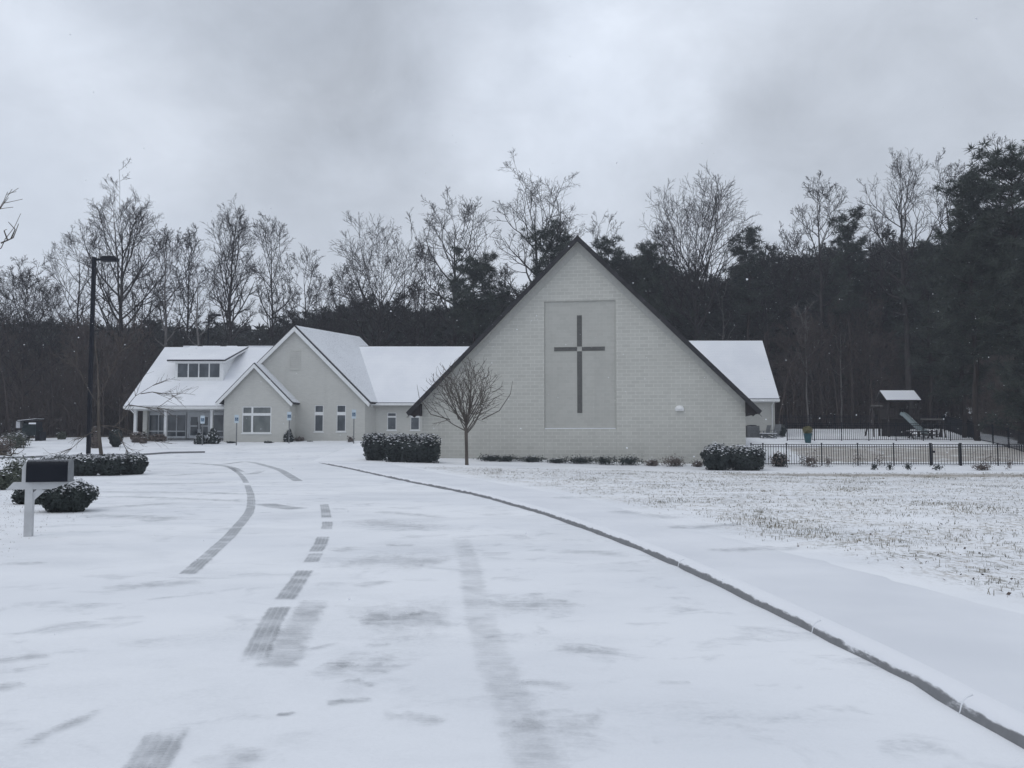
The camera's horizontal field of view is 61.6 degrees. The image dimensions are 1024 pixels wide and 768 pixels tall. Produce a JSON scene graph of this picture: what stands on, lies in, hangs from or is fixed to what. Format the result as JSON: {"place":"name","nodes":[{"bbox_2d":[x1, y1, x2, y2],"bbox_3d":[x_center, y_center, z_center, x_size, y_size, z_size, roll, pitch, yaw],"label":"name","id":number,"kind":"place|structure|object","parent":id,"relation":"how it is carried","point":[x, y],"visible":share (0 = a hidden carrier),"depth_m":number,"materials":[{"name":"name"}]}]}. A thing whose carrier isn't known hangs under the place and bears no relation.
{"place":"outdoors","nodes":[
{"label":"outdoors","id":0,"kind":"place"},
{"bbox_2d":[0,425,1023,767],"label":"ground","id":1,"kind":"structure","parent":0,"point":[282,589],"depth_m":6.63,"materials":[{"name":"snow"}]},
{"bbox_2d":[0,314,33,435],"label":"sapling","id":2,"kind":"object","parent":1,"relation":"on","point":[3,327],"visible":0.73,"depth_m":77.33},
{"bbox_2d":[0,451,35,483],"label":"evergreen shrub","id":3,"kind":"object","parent":1,"relation":"on","point":[18,464],"visible":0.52,"depth_m":27.88,"materials":[{"name":"green plant"}]},
{"bbox_2d":[16,418,45,440],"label":"utility cart","id":4,"kind":"object","parent":1,"relation":"on","point":[29,429],"visible":0.87,"depth_m":67.49,"materials":[{"name":"black paint"}]},
{"bbox_2d":[5,350,59,422],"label":"sapling","id":5,"kind":"object","parent":1,"relation":"on","point":[34,363],"visible":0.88,"depth_m":77.56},
{"bbox_2d":[0,256,74,434],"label":"bare tree","id":6,"kind":"object","parent":1,"relation":"on","point":[22,282],"visible":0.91,"depth_m":78.03,"materials":[{"name":"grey plant"}]},
{"bbox_2d":[6,459,73,536],"bbox_3d":[-7.642,2.034,13.884,0.956,1.644,0.254,1,-4,-13],"label":"mailbox","id":7,"kind":"object","parent":1,"relation":"on","point":[40,476],"visible":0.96,"depth_m":13.83,"materials":[{"name":"paint"}]},
{"bbox_2d":[14,276,80,434],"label":"bare tree","id":8,"kind":"object","parent":1,"relation":"on","point":[59,289],"visible":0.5,"depth_m":84.08,"materials":[{"name":"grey plant"}]},
{"bbox_2d":[35,477,100,512],"bbox_3d":[-9.601,2.406,18.497,1.395,0.787,1.193,0,-4,0],"label":"boxwood","id":9,"kind":"object","parent":1,"relation":"on","point":[77,496],"visible":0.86,"depth_m":18.15,"materials":[{"name":"green plant"}]},
{"bbox_2d":[56,354,97,434],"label":"sapling","id":10,"kind":"object","parent":1,"relation":"on","point":[79,381],"visible":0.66,"depth_m":76.76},
{"bbox_2d":[41,218,116,432],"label":"bare tree","id":11,"kind":"object","parent":1,"relation":"on","point":[69,238],"visible":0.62,"depth_m":90.20,"materials":[{"name":"grey plant"}]},
{"bbox_2d":[48,312,111,435],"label":"sapling","id":12,"kind":"object","parent":1,"relation":"on","point":[85,325],"visible":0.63,"depth_m":78.14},
{"bbox_2d":[65,453,100,475],"bbox_3d":[-17.233,3.277,34.760,1.699,1.028,1.491,0,-4,0],"label":"boxwood","id":13,"kind":"object","parent":1,"relation":"on","point":[84,465],"visible":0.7,"depth_m":34.28,"materials":[{"name":"green plant"}]},
{"bbox_2d":[55,324,111,435],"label":"sapling","id":14,"kind":"object","parent":1,"relation":"on","point":[79,331],"visible":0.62,"depth_m":77.37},
{"bbox_2d":[55,319,116,435],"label":"sapling","id":15,"kind":"object","parent":1,"relation":"on","point":[87,331],"visible":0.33,"depth_m":79.39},
{"bbox_2d":[86,256,119,455],"bbox_3d":[-19.234,-0.838,40.127,1.380,10.341,0.520,0,-4,0],"label":"lamp post","id":16,"kind":"object","parent":1,"relation":"on","point":[91,338],"visible":0.69,"depth_m":40.13,"materials":[{"name":"black metal"}]},
{"bbox_2d":[76,330,132,435],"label":"sapling","id":17,"kind":"object","parent":1,"relation":"on","point":[107,355],"visible":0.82,"depth_m":76.37,"materials":[{"name":"plant"}]},
{"bbox_2d":[93,453,129,475],"bbox_3d":[-16.306,3.292,34.907,1.438,0.998,1.301,0,-4,0],"label":"boxwood","id":18,"kind":"object","parent":1,"relation":"on","point":[113,464],"visible":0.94,"depth_m":34.52,"materials":[{"name":"green plant"}]},
{"bbox_2d":[100,343,137,429],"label":"sapling","id":19,"kind":"object","parent":1,"relation":"on","point":[125,364],"visible":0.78,"depth_m":76.92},
{"bbox_2d":[55,157,186,428],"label":"bare tree","id":20,"kind":"object","parent":1,"relation":"on","point":[120,293],"visible":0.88,"depth_m":84.18,"materials":[{"name":"brown plant"}]},
{"bbox_2d":[45,332,198,470],"bbox_3d":[-17.356,0.960,38.284,7.144,7.097,2.296,0,-4,0],"label":"bare tree","id":21,"kind":"object","parent":1,"relation":"on","point":[99,425],"visible":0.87,"depth_m":38.50,"materials":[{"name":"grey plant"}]},
{"bbox_2d":[100,311,156,435],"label":"sapling","id":22,"kind":"object","parent":1,"relation":"on","point":[132,355],"visible":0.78,"depth_m":79.22,"materials":[{"name":"plant"}]},
{"bbox_2d":[105,329,152,435],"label":"sapling","id":23,"kind":"object","parent":1,"relation":"on","point":[135,355],"visible":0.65,"depth_m":78.58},
{"bbox_2d":[121,452,148,474],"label":"boxwood","id":24,"kind":"object","parent":1,"relation":"on","point":[138,463],"visible":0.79,"depth_m":35.36,"materials":[{"name":"green plant"}]},
{"bbox_2d":[116,255,169,430],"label":"bare tree","id":25,"kind":"object","parent":1,"relation":"on","point":[156,309],"visible":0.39,"depth_m":92.24,"materials":[{"name":"grey plant"}]},
{"bbox_2d":[134,318,183,380],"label":"pine tree","id":26,"kind":"object","parent":1,"relation":"on","point":[169,327],"visible":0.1,"depth_m":106.56,"materials":[{"name":"green plant"}]},
{"bbox_2d":[139,224,197,347],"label":"bare tree","id":27,"kind":"object","parent":1,"relation":"on","point":[164,304],"visible":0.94,"depth_m":82.39,"materials":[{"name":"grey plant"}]},
{"bbox_2d":[163,223,209,346],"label":"bare tree","id":28,"kind":"object","parent":1,"relation":"on","point":[188,297],"visible":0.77,"depth_m":88.54,"materials":[{"name":"grey plant"}]},
{"bbox_2d":[177,261,225,345],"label":"bare tree","id":29,"kind":"object","parent":1,"relation":"on","point":[196,316],"visible":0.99,"depth_m":80.24,"materials":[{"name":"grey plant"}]},
{"bbox_2d":[199,309,247,345],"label":"pine tree","id":30,"kind":"object","parent":1,"relation":"on","point":[214,321],"visible":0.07,"depth_m":108.18,"materials":[{"name":"green plant"}]},
{"bbox_2d":[197,195,266,345],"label":"bare tree","id":31,"kind":"object","parent":1,"relation":"on","point":[229,312],"visible":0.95,"depth_m":86.57,"materials":[{"name":"grey plant"}]},
{"bbox_2d":[239,211,304,345],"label":"bare tree","id":32,"kind":"object","parent":1,"relation":"on","point":[266,232],"visible":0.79,"depth_m":88.57,"materials":[{"name":"grey plant"}]},
{"bbox_2d":[264,274,305,339],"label":"bare tree","id":33,"kind":"object","parent":1,"relation":"on","point":[283,308],"visible":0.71,"depth_m":86.66,"materials":[{"name":"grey plant"}]},
{"bbox_2d":[123,325,469,451],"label":"church wing","id":34,"kind":"structure","parent":1,"relation":"on","point":[322,393],"depth_m":68.67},
{"bbox_2d":[149,411,163,435],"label":"window","id":35,"kind":"structure","parent":34,"relation":"in","point":[156,424],"depth_m":69.57,"materials":[{"name":"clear glass"}]},
{"bbox_2d":[167,411,186,437],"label":"window","id":36,"kind":"structure","parent":34,"relation":"in","point":[175,429],"depth_m":69.57,"materials":[{"name":"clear glass"}]},
{"bbox_2d":[241,407,271,433],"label":"window","id":37,"kind":"structure","parent":34,"relation":"in","point":[258,421],"depth_m":66.00,"materials":[{"name":"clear glass"}]},
{"bbox_2d":[278,242,333,331],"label":"bare tree","id":38,"kind":"object","parent":1,"relation":"on","point":[311,273],"visible":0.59,"depth_m":92.71,"materials":[{"name":"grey plant"}]},
{"bbox_2d":[299,273,347,332],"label":"bare tree","id":39,"kind":"object","parent":1,"relation":"on","point":[325,311],"visible":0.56,"depth_m":90.55,"materials":[{"name":"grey plant"}]},
{"bbox_2d":[318,263,366,335],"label":"bare tree","id":40,"kind":"object","parent":1,"relation":"on","point":[339,297],"visible":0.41,"depth_m":94.59,"materials":[{"name":"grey plant"}]},
{"bbox_2d":[323,301,362,338],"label":"pine tree","id":41,"kind":"object","parent":1,"relation":"on","point":[343,311],"visible":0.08,"depth_m":99.52,"materials":[{"name":"green plant"}]},
{"bbox_2d":[324,207,439,345],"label":"bare tree","id":42,"kind":"object","parent":1,"relation":"on","point":[379,318],"visible":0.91,"depth_m":86.16,"materials":[{"name":"brown plant"}]},
{"bbox_2d":[385,303,440,345],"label":"pine tree","id":43,"kind":"object","parent":1,"relation":"on","point":[406,327],"visible":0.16,"depth_m":101.87,"materials":[{"name":"green plant"}]},
{"bbox_2d":[10,241,981,423],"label":"distant woods","id":44,"kind":"object","parent":1,"relation":"on","point":[258,326],"depth_m":119.51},
{"bbox_2d":[0,296,1023,436],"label":"undergrowth","id":45,"kind":"object","parent":1,"relation":"on","point":[66,413],"visible":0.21,"depth_m":80.92,"materials":[{"name":"plant"}]},
{"bbox_2d":[313,461,1023,748],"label":"kerb","id":46,"kind":"structure","parent":1,"relation":"on","point":[1003,720],"depth_m":6.69,"materials":[{"name":"concrete"}]},
{"bbox_2d":[0,0,1023,457],"label":"sky","id":47,"kind":"structure","parent":0,"point":[185,92],"materials":[{"name":"grey"}]},
{"bbox_2d":[0,424,1023,613],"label":"lawn","id":48,"kind":"structure","parent":0,"point":[931,574],"depth_m":21.04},
{"bbox_2d":[360,433,386,460],"bbox_3d":[-8.066,3.709,50.758,1.779,1.749,1.552,0,-4,0],"label":"boxwood","id":49,"kind":"object","parent":48,"relation":"on","point":[372,448],"visible":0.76,"depth_m":50.25,"materials":[{"name":"green plant"}]},
{"bbox_2d":[381,432,412,461],"bbox_3d":[-6.442,3.632,49.111,2.099,1.786,2.002,0,-4,0],"label":"boxwood","id":50,"kind":"object","parent":48,"relation":"on","point":[391,447],"visible":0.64,"depth_m":48.54,"materials":[{"name":"green plant"}]},
{"bbox_2d":[392,273,442,345],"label":"bare tree","id":51,"kind":"object","parent":48,"relation":"on","point":[415,304],"visible":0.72,"depth_m":84.13,"materials":[{"name":"grey plant"}]},
{"bbox_2d":[399,433,441,462],"bbox_3d":[-5.115,3.590,48.152,2.390,1.767,2.254,0,-4,0],"label":"boxwood","id":52,"kind":"object","parent":48,"relation":"on","point":[425,448],"visible":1,"depth_m":47.58,"materials":[{"name":"green plant"}]},
{"bbox_2d":[402,237,444,345],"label":"bare tree","id":53,"kind":"object","parent":48,"relation":"on","point":[427,318],"visible":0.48,"depth_m":90.58,"materials":[{"name":"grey plant"}]},
{"bbox_2d":[423,306,472,345],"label":"pine tree","id":54,"kind":"object","parent":48,"relation":"on","point":[442,327],"visible":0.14,"depth_m":100.69,"materials":[{"name":"green plant"}]},
{"bbox_2d":[411,187,502,345],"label":"bare tree","id":55,"kind":"object","parent":48,"relation":"on","point":[469,208],"visible":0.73,"depth_m":88.61,"materials":[{"name":"grey plant"}]},
{"bbox_2d":[417,355,512,464],"bbox_3d":[-2.343,1.520,45.964,4.789,6.105,4.210,-3,-4,38],"label":"bare tree","id":56,"kind":"object","parent":48,"relation":"on","point":[466,416],"visible":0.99,"depth_m":45.91,"materials":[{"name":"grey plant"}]},
{"bbox_2d":[435,245,517,342],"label":"pine tree","id":57,"kind":"object","parent":48,"relation":"on","point":[473,269],"visible":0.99,"depth_m":80.03,"materials":[{"name":"green plant"}]},
{"bbox_2d":[487,148,587,300],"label":"bare tree","id":58,"kind":"object","parent":48,"relation":"on","point":[540,201],"visible":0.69,"depth_m":82.68,"materials":[{"name":"grey plant"}]},
{"bbox_2d":[518,216,573,285],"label":"pine tree","id":59,"kind":"object","parent":48,"relation":"on","point":[555,252],"visible":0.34,"depth_m":80.05,"materials":[{"name":"green plant"}]},
{"bbox_2d":[406,235,761,463],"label":"sanctuary building","id":60,"kind":"structure","parent":48,"relation":"on","point":[582,294],"depth_m":51.16,"materials":[{"name":"brick"}]},
{"bbox_2d":[589,234,638,288],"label":"pine tree","id":61,"kind":"object","parent":48,"relation":"on","point":[616,256],"visible":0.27,"depth_m":82.40,"materials":[{"name":"green plant"}]},
{"bbox_2d":[627,239,677,318],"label":"pine tree","id":62,"kind":"object","parent":48,"relation":"on","point":[647,261],"visible":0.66,"depth_m":80.33,"materials":[{"name":"green plant"}]},
{"bbox_2d":[651,263,733,339],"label":"pine tree","id":63,"kind":"object","parent":48,"relation":"on","point":[675,296],"visible":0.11,"depth_m":94.53,"materials":[{"name":"green plant"}]},
{"bbox_2d":[674,306,711,339],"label":"pine tree","id":64,"kind":"object","parent":48,"relation":"on","point":[688,324],"visible":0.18,"depth_m":84.80,"materials":[{"name":"green plant"}]},
{"bbox_2d":[638,162,759,339],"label":"bare tree","id":65,"kind":"object","parent":48,"relation":"on","point":[694,305],"visible":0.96,"depth_m":84.12,"materials":[{"name":"brown plant"}]},
{"bbox_2d":[677,273,737,339],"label":"pine tree","id":66,"kind":"object","parent":48,"relation":"on","point":[717,317],"visible":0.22,"depth_m":86.33,"materials":[{"name":"green plant"}]},
{"bbox_2d":[700,442,733,470],"bbox_3d":[11.162,3.958,46.840,1.869,1.620,1.635,0,-4,0],"label":"boxwood","id":67,"kind":"object","parent":48,"relation":"on","point":[715,456],"visible":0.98,"depth_m":46.34,"materials":[{"name":"green plant"}]},
{"bbox_2d":[698,284,740,339],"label":"pine tree","id":68,"kind":"object","parent":48,"relation":"on","point":[718,312],"visible":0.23,"depth_m":86.78,"materials":[{"name":"green plant"}]},
{"bbox_2d":[711,279,752,339],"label":"pine tree","id":69,"kind":"object","parent":48,"relation":"on","point":[741,320],"visible":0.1,"depth_m":92.34,"materials":[{"name":"green plant"}]},
{"bbox_2d":[688,340,779,435],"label":"hall","id":70,"kind":"structure","parent":48,"relation":"on","point":[744,368],"depth_m":68.20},
{"bbox_2d":[719,223,772,339],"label":"pine tree","id":71,"kind":"object","parent":48,"relation":"on","point":[750,265],"visible":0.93,"depth_m":84.46,"materials":[{"name":"green plant"}]},
{"bbox_2d":[727,444,766,470],"bbox_3d":[12.699,4.024,46.726,2.151,1.495,2.020,0,-4,0],"label":"boxwood","id":72,"kind":"object","parent":48,"relation":"on","point":[745,457],"visible":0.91,"depth_m":46.08,"materials":[{"name":"green plant"}]},
{"bbox_2d":[746,245,789,358],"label":"bare tree","id":73,"kind":"object","parent":48,"relation":"on","point":[779,289],"visible":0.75,"depth_m":86.13,"materials":[{"name":"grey plant"}]},
{"bbox_2d":[735,279,816,408],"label":"pine tree","id":74,"kind":"object","parent":48,"relation":"on","point":[790,304],"visible":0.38,"depth_m":87.82,"materials":[{"name":"green plant"}]},
{"bbox_2d":[741,241,836,425],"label":"pine tree","id":75,"kind":"object","parent":48,"relation":"on","point":[798,283],"visible":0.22,"depth_m":89.09,"materials":[{"name":"green plant"}]},
{"bbox_2d":[759,221,819,427],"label":"bare tree","id":76,"kind":"object","parent":48,"relation":"on","point":[789,263],"visible":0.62,"depth_m":88.16,"materials":[{"name":"grey plant"}]},
{"bbox_2d":[761,269,839,422],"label":"pine tree","id":77,"kind":"object","parent":48,"relation":"on","point":[813,296],"visible":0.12,"depth_m":89.60,"materials":[{"name":"green plant"}]},
{"bbox_2d":[773,306,832,426],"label":"sapling","id":78,"kind":"object","parent":48,"relation":"on","point":[814,350],"visible":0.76,"depth_m":82.21,"materials":[{"name":"plant"}]},
{"bbox_2d":[772,320,834,424],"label":"sapling","id":79,"kind":"object","parent":48,"relation":"on","point":[799,354],"visible":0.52,"depth_m":83.91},
{"bbox_2d":[790,312,837,428],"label":"sapling","id":80,"kind":"object","parent":48,"relation":"on","point":[808,340],"visible":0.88,"depth_m":81.16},
{"bbox_2d":[778,171,863,428],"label":"bare tree","id":81,"kind":"object","parent":48,"relation":"on","point":[821,281],"visible":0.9,"depth_m":82.71,"materials":[{"name":"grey plant"}]},
{"bbox_2d":[805,241,873,426],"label":"pine tree","id":82,"kind":"object","parent":48,"relation":"on","point":[824,259],"visible":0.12,"depth_m":89.69,"materials":[{"name":"green plant"}]},
{"bbox_2d":[815,298,864,426],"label":"sapling","id":83,"kind":"object","parent":48,"relation":"on","point":[834,352],"visible":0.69,"depth_m":81.94,"materials":[{"name":"plant"}]},
{"bbox_2d":[750,443,931,465],"bbox_3d":[18.821,4.165,49.137,10.368,1.585,0.124,0,-4,0],"label":"picket fence","id":84,"kind":"object","parent":48,"relation":"on","point":[869,446],"visible":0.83,"depth_m":49.14,"materials":[{"name":"metal"}]},
{"bbox_2d":[812,239,874,413],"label":"pine tree","id":85,"kind":"object","parent":48,"relation":"on","point":[834,250],"visible":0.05,"depth_m":90.20,"materials":[{"name":"green plant"}]},
{"bbox_2d":[825,204,871,428],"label":"pine tree","id":86,"kind":"object","parent":48,"relation":"on","point":[849,250],"visible":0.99,"depth_m":80.35,"materials":[{"name":"green plant"}]},
{"bbox_2d":[775,415,937,428],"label":"picket fence","id":87,"kind":"object","parent":48,"relation":"on","point":[822,417],"visible":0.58,"depth_m":76.94,"materials":[{"name":"metal"}]},
{"bbox_2d":[827,289,890,427],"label":"sapling","id":88,"kind":"object","parent":48,"relation":"on","point":[874,321],"visible":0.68,"depth_m":81.85,"materials":[{"name":"plant"}]},
{"bbox_2d":[836,319,881,428],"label":"sapling","id":89,"kind":"object","parent":48,"relation":"on","point":[866,351],"visible":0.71,"depth_m":81.57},
{"bbox_2d":[838,329,900,428],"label":"sapling","id":90,"kind":"object","parent":48,"relation":"on","point":[855,352],"visible":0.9,"depth_m":79.83,"materials":[{"name":"plant"}]},
{"bbox_2d":[829,256,916,427],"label":"pine tree","id":91,"kind":"object","parent":48,"relation":"on","point":[875,312],"visible":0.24,"depth_m":86.39,"materials":[{"name":"green plant"}]},
{"bbox_2d":[857,212,900,415],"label":"bare tree","id":92,"kind":"object","parent":48,"relation":"on","point":[886,262],"visible":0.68,"depth_m":84.44,"materials":[{"name":"grey plant"}]},
{"bbox_2d":[786,422,974,440],"bbox_3d":[25.819,3.463,59.900,13.352,1.585,0.080,0,-4,0],"label":"picket fence","id":93,"kind":"object","parent":48,"relation":"on","point":[876,425],"visible":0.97,"depth_m":59.91,"materials":[{"name":"metal"}]},
{"bbox_2d":[852,228,922,416],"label":"pine tree","id":94,"kind":"object","parent":48,"relation":"on","point":[897,274],"visible":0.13,"depth_m":88.06,"materials":[{"name":"green plant"}]},
{"bbox_2d":[864,390,928,436],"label":"play tower","id":95,"kind":"structure","parent":48,"relation":"on","point":[888,414],"depth_m":65.66,"materials":[{"name":"brown wood"}]},
{"bbox_2d":[851,147,953,428],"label":"bare tree","id":96,"kind":"object","parent":48,"relation":"on","point":[908,369],"visible":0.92,"depth_m":78.88,"materials":[{"name":"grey plant"}]},
{"bbox_2d":[870,243,959,427],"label":"pine tree","id":97,"kind":"object","parent":48,"relation":"on","point":[913,310],"visible":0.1,"depth_m":86.48,"materials":[{"name":"green plant"}]},
{"bbox_2d":[891,238,964,428],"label":"pine tree","id":98,"kind":"object","parent":48,"relation":"on","point":[926,248],"visible":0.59,"depth_m":78.17,"materials":[{"name":"green plant"}]},
{"bbox_2d":[918,147,982,417],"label":"bare tree","id":99,"kind":"object","parent":48,"relation":"on","point":[946,199],"visible":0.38,"depth_m":85.12,"materials":[{"name":"grey plant"}]},
{"bbox_2d":[916,227,993,437],"bbox_3d":[33.642,-4.132,64.081,6.435,17.074,5.869,0,-4,0],"label":"pine tree","id":100,"kind":"object","parent":48,"relation":"on","point":[945,369],"visible":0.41,"depth_m":64.27,"materials":[{"name":"green plant"}]},
{"bbox_2d":[921,164,1022,440],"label":"pine tree","id":101,"kind":"object","parent":48,"relation":"on","point":[958,203],"visible":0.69,"depth_m":60.34,"materials":[{"name":"green plant"}]},
{"bbox_2d":[930,137,1023,443],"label":"pine tree","id":102,"kind":"object","parent":48,"relation":"on","point":[1013,161],"visible":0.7,"depth_m":58.48,"materials":[{"name":"green plant"}]},
{"bbox_2d":[941,414,1023,451],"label":"picket fence","id":103,"kind":"object","parent":48,"relation":"on","point":[990,429],"visible":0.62,"depth_m":58.55,"materials":[{"name":"metal"}]},
{"bbox_2d":[959,443,1023,465],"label":"picket fence","id":104,"kind":"object","parent":48,"relation":"on","point":[977,446],"visible":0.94,"depth_m":49.14,"materials":[{"name":"metal"}]},
{"bbox_2d":[968,241,1023,432],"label":"pine tree","id":105,"kind":"object","parent":48,"relation":"on","point":[1009,371],"visible":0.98,"depth_m":56.33,"materials":[{"name":"green plant"}]},
{"bbox_2d":[1,0,1023,743],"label":"falling snow","id":106,"kind":"structure","parent":0,"point":[509,252],"depth_m":13.63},
{"bbox_2d":[334,463,1023,712],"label":"sidewalk","id":107,"kind":"structure","parent":0,"point":[978,647],"depth_m":8.10,"materials":[{"name":"snow"}]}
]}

